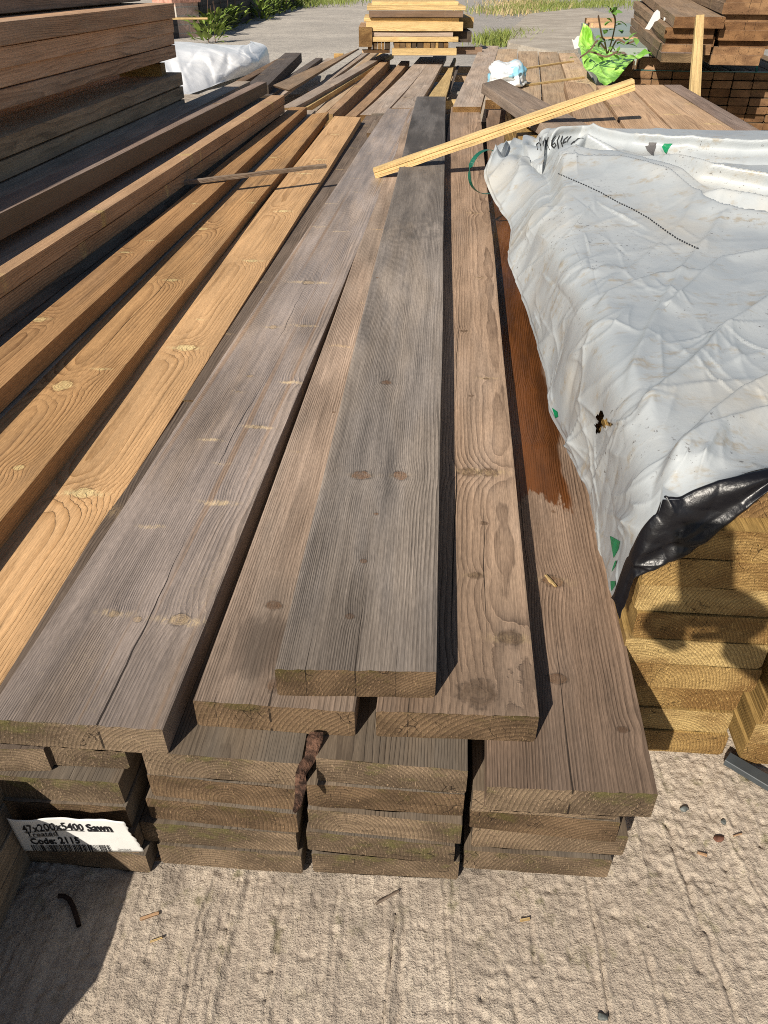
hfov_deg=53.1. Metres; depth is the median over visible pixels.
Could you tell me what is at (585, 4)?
grass
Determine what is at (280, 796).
timber board
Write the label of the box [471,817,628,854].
timber board
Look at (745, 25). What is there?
timber board
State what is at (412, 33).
timber beam
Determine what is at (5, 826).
timber board
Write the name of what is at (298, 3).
weed plant
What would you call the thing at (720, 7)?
timber board
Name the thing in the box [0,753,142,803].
timber board
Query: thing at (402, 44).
timber beam
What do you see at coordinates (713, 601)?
timber board
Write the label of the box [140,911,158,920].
wood chip
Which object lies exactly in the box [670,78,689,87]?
narrow board
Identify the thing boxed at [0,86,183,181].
timber board
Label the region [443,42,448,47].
timber beam
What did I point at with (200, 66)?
wrapped bundle
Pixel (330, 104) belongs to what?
timber board
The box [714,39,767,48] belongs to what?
timber board
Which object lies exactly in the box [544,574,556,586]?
wood chip
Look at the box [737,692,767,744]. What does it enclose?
timber board
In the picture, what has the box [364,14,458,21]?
timber beam
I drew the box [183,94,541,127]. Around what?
concrete slab
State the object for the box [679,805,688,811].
pebble
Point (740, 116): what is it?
narrow board
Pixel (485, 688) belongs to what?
timber board
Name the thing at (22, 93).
timber board
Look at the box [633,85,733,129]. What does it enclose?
timber board
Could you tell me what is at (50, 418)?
timber board
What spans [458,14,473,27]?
timber beam
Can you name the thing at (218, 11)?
weed plant
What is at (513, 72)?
plastic bag
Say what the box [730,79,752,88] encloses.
narrow board
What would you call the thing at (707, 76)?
narrow board
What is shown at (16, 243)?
timber board
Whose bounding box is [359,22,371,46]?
timber beam
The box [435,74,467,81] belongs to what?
bearer
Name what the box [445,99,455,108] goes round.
bearer
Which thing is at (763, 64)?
narrow board
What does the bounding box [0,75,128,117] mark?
timber board
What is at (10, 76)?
timber board
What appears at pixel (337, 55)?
wood offcut
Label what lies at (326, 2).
grass
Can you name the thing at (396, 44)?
timber beam
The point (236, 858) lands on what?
timber board
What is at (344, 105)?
timber beam
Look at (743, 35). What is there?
timber board
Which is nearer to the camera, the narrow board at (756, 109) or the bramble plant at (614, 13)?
the bramble plant at (614, 13)
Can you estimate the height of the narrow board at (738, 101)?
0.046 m
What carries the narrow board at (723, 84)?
on the narrow board at (716, 92)
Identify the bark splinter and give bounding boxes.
[293,732,322,813]
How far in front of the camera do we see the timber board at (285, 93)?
7.09 m
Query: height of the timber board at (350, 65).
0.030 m
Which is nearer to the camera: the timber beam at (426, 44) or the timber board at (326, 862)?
the timber board at (326, 862)
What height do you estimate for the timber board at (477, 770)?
0.045 m
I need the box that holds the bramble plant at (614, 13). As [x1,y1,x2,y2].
[570,6,638,63]
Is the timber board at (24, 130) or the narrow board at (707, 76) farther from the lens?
the narrow board at (707, 76)
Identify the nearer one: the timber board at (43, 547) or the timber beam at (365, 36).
the timber board at (43, 547)
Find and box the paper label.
[7,817,143,851]
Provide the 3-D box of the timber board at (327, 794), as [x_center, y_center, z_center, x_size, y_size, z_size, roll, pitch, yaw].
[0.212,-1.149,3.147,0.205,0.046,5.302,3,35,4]
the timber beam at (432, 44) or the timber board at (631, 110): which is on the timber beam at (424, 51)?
the timber beam at (432, 44)
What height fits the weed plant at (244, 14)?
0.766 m
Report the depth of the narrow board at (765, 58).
6.23 m
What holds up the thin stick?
on the timber beam at (17, 296)
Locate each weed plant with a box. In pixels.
[184,0,232,41]
[196,1,234,30]
[220,0,242,28]
[231,0,251,24]
[249,0,277,19]
[262,0,284,15]
[276,0,296,11]
[290,0,304,7]
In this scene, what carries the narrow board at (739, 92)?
on the narrow board at (738, 101)
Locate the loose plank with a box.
[481,79,586,133]
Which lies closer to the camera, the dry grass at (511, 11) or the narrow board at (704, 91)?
the narrow board at (704, 91)
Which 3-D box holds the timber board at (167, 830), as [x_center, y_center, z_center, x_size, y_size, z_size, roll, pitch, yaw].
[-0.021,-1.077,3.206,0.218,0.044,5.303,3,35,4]
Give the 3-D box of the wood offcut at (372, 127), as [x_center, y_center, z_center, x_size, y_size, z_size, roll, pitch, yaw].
[-0.062,-2.320,4.660,0.050,0.030,0.484,2,35,3]
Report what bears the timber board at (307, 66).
on the timber board at (285, 93)
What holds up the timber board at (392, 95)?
on the bearer at (450, 103)
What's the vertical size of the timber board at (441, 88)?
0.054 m
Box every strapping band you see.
[468,149,492,193]
[634,69,767,72]
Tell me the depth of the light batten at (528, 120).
3.30 m
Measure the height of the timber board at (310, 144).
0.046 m
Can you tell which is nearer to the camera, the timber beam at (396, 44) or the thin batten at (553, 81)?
the thin batten at (553, 81)
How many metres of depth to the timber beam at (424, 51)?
8.24 m
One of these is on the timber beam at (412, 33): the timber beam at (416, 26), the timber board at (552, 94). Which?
the timber beam at (416, 26)
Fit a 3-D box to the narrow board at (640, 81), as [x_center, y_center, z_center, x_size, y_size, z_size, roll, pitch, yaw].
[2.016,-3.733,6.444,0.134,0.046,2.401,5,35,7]
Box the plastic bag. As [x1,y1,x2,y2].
[487,59,526,86]
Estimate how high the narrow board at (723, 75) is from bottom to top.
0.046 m
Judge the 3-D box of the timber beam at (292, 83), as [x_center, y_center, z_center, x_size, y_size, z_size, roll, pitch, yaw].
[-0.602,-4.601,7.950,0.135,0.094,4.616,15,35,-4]
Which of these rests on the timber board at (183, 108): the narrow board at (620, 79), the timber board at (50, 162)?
the timber board at (50, 162)
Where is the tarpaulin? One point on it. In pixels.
(638, 261)
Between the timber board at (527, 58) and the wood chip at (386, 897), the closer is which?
the wood chip at (386, 897)
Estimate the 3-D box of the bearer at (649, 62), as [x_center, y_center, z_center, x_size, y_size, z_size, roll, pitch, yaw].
[1.998,-3.195,5.509,0.361,0.110,0.100,1,35,2]
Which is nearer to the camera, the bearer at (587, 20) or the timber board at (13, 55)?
the timber board at (13, 55)
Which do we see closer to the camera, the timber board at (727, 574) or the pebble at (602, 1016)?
the pebble at (602, 1016)
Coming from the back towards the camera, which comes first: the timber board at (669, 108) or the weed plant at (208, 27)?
the weed plant at (208, 27)
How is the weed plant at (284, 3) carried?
on the ground at (314, 32)
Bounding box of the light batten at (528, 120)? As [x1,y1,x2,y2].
[373,78,634,177]
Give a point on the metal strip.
(747, 770)
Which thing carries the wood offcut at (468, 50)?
on the timber board at (470, 97)
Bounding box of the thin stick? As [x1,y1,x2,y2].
[184,164,326,184]
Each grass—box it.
[289,0,370,8]
[445,0,582,16]
[462,25,552,46]
[465,0,639,15]
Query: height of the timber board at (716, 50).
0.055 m
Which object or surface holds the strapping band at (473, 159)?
attached to the tarpaulin
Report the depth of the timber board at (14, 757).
1.20 m
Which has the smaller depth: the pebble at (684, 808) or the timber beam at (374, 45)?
the pebble at (684, 808)
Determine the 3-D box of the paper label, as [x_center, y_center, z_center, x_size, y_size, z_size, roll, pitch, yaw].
[-0.411,0.431,1.016,0.175,0.115,0.019,3,35,4]
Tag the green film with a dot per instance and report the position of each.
(607, 70)
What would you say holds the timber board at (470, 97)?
on the timber board at (485, 688)
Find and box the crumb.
[713,835,723,841]
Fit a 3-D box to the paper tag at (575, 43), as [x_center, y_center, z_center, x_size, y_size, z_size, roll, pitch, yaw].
[1.720,-4.179,6.844,0.107,0.103,0.004,0,35,0]
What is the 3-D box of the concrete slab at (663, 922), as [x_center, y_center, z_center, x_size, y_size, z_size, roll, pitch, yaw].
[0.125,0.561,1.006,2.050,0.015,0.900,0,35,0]
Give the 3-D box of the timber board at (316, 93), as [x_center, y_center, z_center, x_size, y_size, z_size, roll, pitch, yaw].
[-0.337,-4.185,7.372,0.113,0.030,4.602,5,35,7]
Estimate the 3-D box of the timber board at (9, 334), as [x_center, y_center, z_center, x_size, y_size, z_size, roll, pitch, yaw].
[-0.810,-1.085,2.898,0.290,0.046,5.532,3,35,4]
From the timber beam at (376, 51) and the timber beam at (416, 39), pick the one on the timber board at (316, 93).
the timber beam at (376, 51)
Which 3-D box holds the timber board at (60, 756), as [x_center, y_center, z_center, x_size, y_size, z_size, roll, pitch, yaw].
[-0.204,-1.207,3.146,0.190,0.044,5.306,3,35,4]
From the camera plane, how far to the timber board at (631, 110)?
3.59 m
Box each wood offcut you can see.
[173,17,207,19]
[334,53,343,57]
[367,120,378,137]
[456,47,481,54]
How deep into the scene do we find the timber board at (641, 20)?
4.92 m
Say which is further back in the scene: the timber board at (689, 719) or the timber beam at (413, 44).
the timber beam at (413, 44)
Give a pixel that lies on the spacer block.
(158, 69)
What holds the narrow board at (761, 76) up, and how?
on the narrow board at (758, 84)
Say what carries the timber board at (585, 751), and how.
on the timber board at (477, 770)
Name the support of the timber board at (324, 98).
on the timber board at (390, 70)
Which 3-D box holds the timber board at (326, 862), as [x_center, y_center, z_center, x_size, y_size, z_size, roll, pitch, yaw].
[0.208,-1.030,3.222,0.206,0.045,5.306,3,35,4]
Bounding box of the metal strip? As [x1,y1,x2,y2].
[723,753,767,790]
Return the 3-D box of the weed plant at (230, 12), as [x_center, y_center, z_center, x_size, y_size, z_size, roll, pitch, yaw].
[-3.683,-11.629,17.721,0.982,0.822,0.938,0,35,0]
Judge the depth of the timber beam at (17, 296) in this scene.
2.47 m
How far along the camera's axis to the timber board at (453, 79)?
7.72 m
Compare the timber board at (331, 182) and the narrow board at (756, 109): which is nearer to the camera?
the timber board at (331, 182)
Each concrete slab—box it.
[0,729,767,1023]
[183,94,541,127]
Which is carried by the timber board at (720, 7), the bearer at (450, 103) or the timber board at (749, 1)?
the timber board at (749, 1)
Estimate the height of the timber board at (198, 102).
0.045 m
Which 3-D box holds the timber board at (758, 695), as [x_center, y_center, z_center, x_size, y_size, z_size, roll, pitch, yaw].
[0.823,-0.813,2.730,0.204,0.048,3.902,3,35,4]
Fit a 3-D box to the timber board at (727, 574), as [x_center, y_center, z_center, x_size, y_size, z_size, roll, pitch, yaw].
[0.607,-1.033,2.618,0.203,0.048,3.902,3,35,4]
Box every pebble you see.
[597,1012,607,1020]
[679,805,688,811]
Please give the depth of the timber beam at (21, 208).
2.94 m
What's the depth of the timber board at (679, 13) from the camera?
5.03 m
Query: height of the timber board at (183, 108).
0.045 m
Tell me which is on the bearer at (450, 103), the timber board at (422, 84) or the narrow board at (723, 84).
the timber board at (422, 84)
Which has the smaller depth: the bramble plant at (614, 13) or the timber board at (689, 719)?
the timber board at (689, 719)
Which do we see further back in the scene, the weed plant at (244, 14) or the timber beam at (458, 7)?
the weed plant at (244, 14)
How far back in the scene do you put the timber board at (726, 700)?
1.17 m
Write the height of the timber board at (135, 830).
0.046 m
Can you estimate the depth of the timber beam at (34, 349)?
2.19 m
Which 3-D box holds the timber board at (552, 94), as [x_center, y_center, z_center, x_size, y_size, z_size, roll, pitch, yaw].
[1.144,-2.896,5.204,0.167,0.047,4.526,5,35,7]
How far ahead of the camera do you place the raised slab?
14.82 m
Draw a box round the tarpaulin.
[484,123,767,618]
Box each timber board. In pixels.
[0,0,140,13]
[0,3,129,15]
[0,3,174,46]
[0,19,173,68]
[0,33,174,87]
[0,45,175,109]
[0,72,182,159]
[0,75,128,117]
[0,81,249,197]
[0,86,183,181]
[0,98,265,265]
[0,99,184,189]
[0,108,413,753]
[0,110,315,418]
[0,112,328,549]
[0,116,279,335]
[0,116,360,684]
[0,402,191,770]
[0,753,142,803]
[0,803,12,846]
[0,828,20,887]
[0,846,30,926]
[2,758,148,827]
[25,839,157,872]
[47,113,383,768]
[105,105,194,140]
[128,783,149,852]
[140,790,306,851]
[142,413,308,785]
[146,771,308,831]
[147,773,294,809]
[157,798,307,873]
[183,115,382,401]
[193,107,413,735]
[235,59,276,81]
[260,58,322,97]
[275,96,445,697]
[277,58,333,97]
[284,53,388,109]
[293,128,323,166]
[304,54,393,109]
[306,760,464,815]
[306,820,454,864]
[307,53,369,92]
[307,804,461,843]
[311,843,458,879]
[316,82,356,112]
[316,114,467,792]
[345,61,409,116]
[348,64,395,112]
[351,53,378,69]
[360,57,432,121]
[376,107,538,741]
[392,56,445,108]
[429,58,455,97]
[447,65,459,96]
[453,46,498,113]
[462,776,611,876]
[468,739,620,841]
[470,122,616,819]
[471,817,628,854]
[484,110,657,816]
[485,49,516,108]
[504,135,767,643]
[505,114,767,591]
[505,134,767,616]
[506,111,767,561]
[518,51,540,99]
[538,52,568,114]
[558,53,596,90]
[564,81,767,517]
[596,85,669,128]
[614,602,767,668]
[629,26,703,62]
[629,661,761,691]
[630,18,711,54]
[633,1,714,38]
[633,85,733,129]
[634,10,714,46]
[635,686,742,710]
[639,705,732,732]
[641,0,725,28]
[644,728,728,754]
[664,85,758,129]
[692,0,767,14]
[703,53,760,65]
[710,9,767,21]
[710,45,764,57]
[714,30,767,40]
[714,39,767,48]
[715,22,767,31]
[720,0,767,2]
[728,708,767,763]
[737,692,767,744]
[749,678,767,723]
[760,658,767,695]
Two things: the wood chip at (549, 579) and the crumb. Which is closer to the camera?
the crumb
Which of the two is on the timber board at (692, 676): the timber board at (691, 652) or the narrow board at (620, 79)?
the timber board at (691, 652)
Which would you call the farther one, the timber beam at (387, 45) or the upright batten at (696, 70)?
the timber beam at (387, 45)
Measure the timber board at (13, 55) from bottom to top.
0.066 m
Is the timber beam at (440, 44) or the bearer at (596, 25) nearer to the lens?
the bearer at (596, 25)
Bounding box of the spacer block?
[119,62,165,76]
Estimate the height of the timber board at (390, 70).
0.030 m
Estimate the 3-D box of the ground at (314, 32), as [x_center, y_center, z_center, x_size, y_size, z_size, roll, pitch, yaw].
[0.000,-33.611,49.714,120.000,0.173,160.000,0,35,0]
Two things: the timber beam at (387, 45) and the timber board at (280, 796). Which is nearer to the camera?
the timber board at (280, 796)
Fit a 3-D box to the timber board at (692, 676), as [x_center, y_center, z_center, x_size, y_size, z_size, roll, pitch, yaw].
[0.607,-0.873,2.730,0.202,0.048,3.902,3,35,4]
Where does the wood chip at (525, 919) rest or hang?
on the concrete slab at (663, 922)
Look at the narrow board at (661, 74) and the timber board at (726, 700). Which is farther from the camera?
the narrow board at (661, 74)
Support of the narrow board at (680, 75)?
on the narrow board at (684, 83)
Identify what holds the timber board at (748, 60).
on the bearer at (649, 62)
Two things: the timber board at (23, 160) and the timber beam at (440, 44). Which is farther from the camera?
the timber beam at (440, 44)
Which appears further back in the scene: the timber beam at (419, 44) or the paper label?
the timber beam at (419, 44)
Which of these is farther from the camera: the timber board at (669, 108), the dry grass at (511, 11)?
the dry grass at (511, 11)
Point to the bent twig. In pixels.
(69, 900)
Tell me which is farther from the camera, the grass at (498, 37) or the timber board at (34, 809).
the grass at (498, 37)
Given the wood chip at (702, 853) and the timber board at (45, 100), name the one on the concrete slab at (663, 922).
the wood chip at (702, 853)
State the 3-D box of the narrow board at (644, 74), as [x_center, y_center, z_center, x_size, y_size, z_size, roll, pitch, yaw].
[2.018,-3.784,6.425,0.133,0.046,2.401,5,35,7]
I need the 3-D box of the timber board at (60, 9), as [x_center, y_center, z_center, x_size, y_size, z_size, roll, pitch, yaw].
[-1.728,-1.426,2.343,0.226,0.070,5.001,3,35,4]
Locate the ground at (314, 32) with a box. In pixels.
[126,0,767,130]
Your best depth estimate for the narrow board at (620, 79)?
5.29 m
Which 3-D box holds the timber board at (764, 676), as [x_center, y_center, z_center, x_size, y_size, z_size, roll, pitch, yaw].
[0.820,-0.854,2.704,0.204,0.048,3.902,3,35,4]
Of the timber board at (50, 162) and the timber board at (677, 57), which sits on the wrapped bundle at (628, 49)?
the timber board at (677, 57)
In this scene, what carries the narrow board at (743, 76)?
on the narrow board at (741, 84)
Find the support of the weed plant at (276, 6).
on the ground at (314, 32)
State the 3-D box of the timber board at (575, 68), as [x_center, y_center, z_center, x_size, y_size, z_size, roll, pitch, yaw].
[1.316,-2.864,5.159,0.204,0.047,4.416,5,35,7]
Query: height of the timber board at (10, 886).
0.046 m
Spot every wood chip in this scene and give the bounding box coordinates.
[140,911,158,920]
[375,890,398,904]
[520,917,529,921]
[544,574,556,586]
[697,851,707,856]
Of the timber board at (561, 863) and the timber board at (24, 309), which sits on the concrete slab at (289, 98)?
the timber board at (561, 863)
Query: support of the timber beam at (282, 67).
on the timber board at (307, 66)
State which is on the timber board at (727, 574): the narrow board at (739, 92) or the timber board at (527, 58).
the timber board at (527, 58)
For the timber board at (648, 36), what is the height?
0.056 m
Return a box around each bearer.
[407,66,470,73]
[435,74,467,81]
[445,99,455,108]
[584,18,613,23]
[588,22,613,27]
[599,37,637,38]
[635,56,690,69]
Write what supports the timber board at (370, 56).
on the bearer at (463, 69)
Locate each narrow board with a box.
[611,51,634,69]
[612,76,632,82]
[620,70,633,75]
[633,65,651,78]
[633,78,650,84]
[650,77,670,84]
[651,71,671,78]
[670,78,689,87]
[671,71,689,78]
[689,79,711,87]
[690,66,713,79]
[701,88,709,95]
[702,61,733,79]
[706,95,727,104]
[708,87,729,96]
[710,79,731,88]
[719,65,753,79]
[725,104,746,113]
[727,96,748,105]
[729,88,750,97]
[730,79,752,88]
[733,114,743,119]
[738,65,767,80]
[743,113,763,121]
[745,105,767,113]
[747,122,762,129]
[748,97,767,105]
[749,88,767,97]
[750,80,767,88]
[758,60,767,69]
[760,55,767,62]
[761,121,767,129]
[763,114,767,121]
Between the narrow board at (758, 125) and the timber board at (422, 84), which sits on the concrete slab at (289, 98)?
the narrow board at (758, 125)
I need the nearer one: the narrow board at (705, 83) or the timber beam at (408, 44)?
the narrow board at (705, 83)
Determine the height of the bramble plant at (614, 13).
0.323 m
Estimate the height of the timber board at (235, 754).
0.045 m
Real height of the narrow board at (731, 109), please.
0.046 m
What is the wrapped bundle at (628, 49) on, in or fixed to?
on the narrow board
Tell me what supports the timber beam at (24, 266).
on the timber beam at (17, 296)
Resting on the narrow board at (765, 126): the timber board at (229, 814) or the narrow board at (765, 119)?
the narrow board at (765, 119)
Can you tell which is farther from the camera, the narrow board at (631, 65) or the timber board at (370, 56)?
the timber board at (370, 56)
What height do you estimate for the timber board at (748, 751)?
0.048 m
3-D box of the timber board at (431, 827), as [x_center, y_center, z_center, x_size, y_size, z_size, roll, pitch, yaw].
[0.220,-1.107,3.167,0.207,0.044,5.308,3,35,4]
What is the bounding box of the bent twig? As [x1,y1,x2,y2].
[57,893,80,927]
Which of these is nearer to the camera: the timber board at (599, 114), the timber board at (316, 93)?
the timber board at (599, 114)
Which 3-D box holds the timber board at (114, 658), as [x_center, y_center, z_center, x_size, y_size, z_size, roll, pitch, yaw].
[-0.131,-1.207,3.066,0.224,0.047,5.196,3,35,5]
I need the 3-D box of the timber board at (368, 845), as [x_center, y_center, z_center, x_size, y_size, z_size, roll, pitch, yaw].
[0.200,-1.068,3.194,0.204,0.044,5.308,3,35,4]
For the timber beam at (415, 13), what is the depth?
8.06 m
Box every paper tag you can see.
[572,36,579,48]
[645,10,659,29]
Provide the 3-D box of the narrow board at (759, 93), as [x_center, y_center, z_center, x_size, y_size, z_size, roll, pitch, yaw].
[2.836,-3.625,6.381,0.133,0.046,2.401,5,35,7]
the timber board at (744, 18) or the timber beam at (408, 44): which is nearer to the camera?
the timber board at (744, 18)
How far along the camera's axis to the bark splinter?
0.95 m
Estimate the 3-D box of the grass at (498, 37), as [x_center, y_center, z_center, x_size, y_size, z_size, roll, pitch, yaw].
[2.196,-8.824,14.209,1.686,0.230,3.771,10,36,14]
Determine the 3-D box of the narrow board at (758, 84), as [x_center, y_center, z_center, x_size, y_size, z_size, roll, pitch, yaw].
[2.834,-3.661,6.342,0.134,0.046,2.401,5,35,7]
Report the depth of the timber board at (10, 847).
1.03 m
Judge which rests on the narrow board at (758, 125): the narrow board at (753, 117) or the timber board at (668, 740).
the narrow board at (753, 117)
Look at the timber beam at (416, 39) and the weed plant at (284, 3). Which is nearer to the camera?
the timber beam at (416, 39)
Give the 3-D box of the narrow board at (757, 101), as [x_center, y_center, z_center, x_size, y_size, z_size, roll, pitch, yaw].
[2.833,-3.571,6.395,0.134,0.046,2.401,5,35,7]
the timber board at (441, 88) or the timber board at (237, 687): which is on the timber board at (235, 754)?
the timber board at (237, 687)
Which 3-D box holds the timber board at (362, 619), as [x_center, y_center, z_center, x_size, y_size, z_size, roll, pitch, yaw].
[0.145,-1.316,3.140,0.203,0.047,5.347,2,35,3]
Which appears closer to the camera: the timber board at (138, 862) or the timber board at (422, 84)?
the timber board at (138, 862)
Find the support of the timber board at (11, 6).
on the timber board at (60, 9)
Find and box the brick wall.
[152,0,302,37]
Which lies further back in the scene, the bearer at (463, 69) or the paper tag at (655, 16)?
the bearer at (463, 69)
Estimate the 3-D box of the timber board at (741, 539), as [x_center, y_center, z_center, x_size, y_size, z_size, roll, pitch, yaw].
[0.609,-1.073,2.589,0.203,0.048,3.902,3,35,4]
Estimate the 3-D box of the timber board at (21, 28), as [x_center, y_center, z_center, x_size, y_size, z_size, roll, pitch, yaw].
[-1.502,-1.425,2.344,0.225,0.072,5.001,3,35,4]
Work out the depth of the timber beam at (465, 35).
8.26 m
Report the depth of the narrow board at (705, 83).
5.42 m
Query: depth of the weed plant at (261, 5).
20.79 m
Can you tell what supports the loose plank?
on the timber board at (599, 114)
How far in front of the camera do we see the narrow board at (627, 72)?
5.22 m
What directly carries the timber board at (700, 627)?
on the timber board at (691, 652)
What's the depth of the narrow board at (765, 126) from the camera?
5.52 m
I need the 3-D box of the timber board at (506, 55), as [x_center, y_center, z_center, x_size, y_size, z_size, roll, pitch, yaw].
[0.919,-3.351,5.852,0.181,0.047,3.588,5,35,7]
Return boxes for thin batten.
[524,76,584,86]
[526,60,573,68]
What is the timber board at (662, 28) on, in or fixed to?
on the timber board at (641, 20)
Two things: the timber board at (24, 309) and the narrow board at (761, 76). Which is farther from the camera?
the narrow board at (761, 76)
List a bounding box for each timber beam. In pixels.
[0,82,266,239]
[0,95,284,297]
[0,104,284,319]
[0,107,306,412]
[250,53,301,93]
[273,48,358,91]
[325,60,389,126]
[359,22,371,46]
[362,49,389,52]
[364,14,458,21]
[366,21,462,30]
[367,3,465,10]
[369,11,462,16]
[372,0,457,4]
[372,31,452,36]
[372,36,457,41]
[372,42,377,48]
[385,42,389,48]
[392,48,456,54]
[393,42,399,47]
[399,42,405,47]
[405,42,410,47]
[411,42,415,47]
[416,42,422,47]
[423,42,429,47]
[430,42,434,47]
[438,42,442,47]
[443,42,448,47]
[453,28,471,41]
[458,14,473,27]
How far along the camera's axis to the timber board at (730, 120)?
3.64 m
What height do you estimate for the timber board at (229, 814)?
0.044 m
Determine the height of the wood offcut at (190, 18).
0.012 m
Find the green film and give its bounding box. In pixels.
[578,23,651,84]
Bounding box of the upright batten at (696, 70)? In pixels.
[689,15,703,95]
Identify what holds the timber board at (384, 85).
on the timber board
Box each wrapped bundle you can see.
[162,41,269,93]
[578,23,653,84]
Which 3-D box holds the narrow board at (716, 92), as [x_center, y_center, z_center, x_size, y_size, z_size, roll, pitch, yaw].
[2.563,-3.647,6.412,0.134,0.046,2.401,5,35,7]
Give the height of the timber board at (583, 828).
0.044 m
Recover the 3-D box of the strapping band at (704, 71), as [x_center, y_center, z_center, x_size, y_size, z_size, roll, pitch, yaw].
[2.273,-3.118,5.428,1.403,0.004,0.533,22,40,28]
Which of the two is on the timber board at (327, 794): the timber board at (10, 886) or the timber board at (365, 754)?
the timber board at (365, 754)
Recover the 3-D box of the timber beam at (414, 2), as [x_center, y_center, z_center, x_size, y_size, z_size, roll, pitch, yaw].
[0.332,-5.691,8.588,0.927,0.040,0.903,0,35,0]
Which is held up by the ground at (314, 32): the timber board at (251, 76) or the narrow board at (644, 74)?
the timber board at (251, 76)
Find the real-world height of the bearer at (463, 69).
0.070 m
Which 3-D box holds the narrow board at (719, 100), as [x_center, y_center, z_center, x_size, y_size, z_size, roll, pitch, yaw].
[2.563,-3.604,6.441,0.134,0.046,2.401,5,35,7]
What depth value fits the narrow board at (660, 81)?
5.46 m
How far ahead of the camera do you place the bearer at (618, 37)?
6.48 m
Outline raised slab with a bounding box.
[507,8,613,58]
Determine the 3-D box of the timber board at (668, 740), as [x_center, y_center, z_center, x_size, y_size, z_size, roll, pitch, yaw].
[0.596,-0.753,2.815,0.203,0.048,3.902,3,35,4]
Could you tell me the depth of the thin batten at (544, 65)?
5.98 m

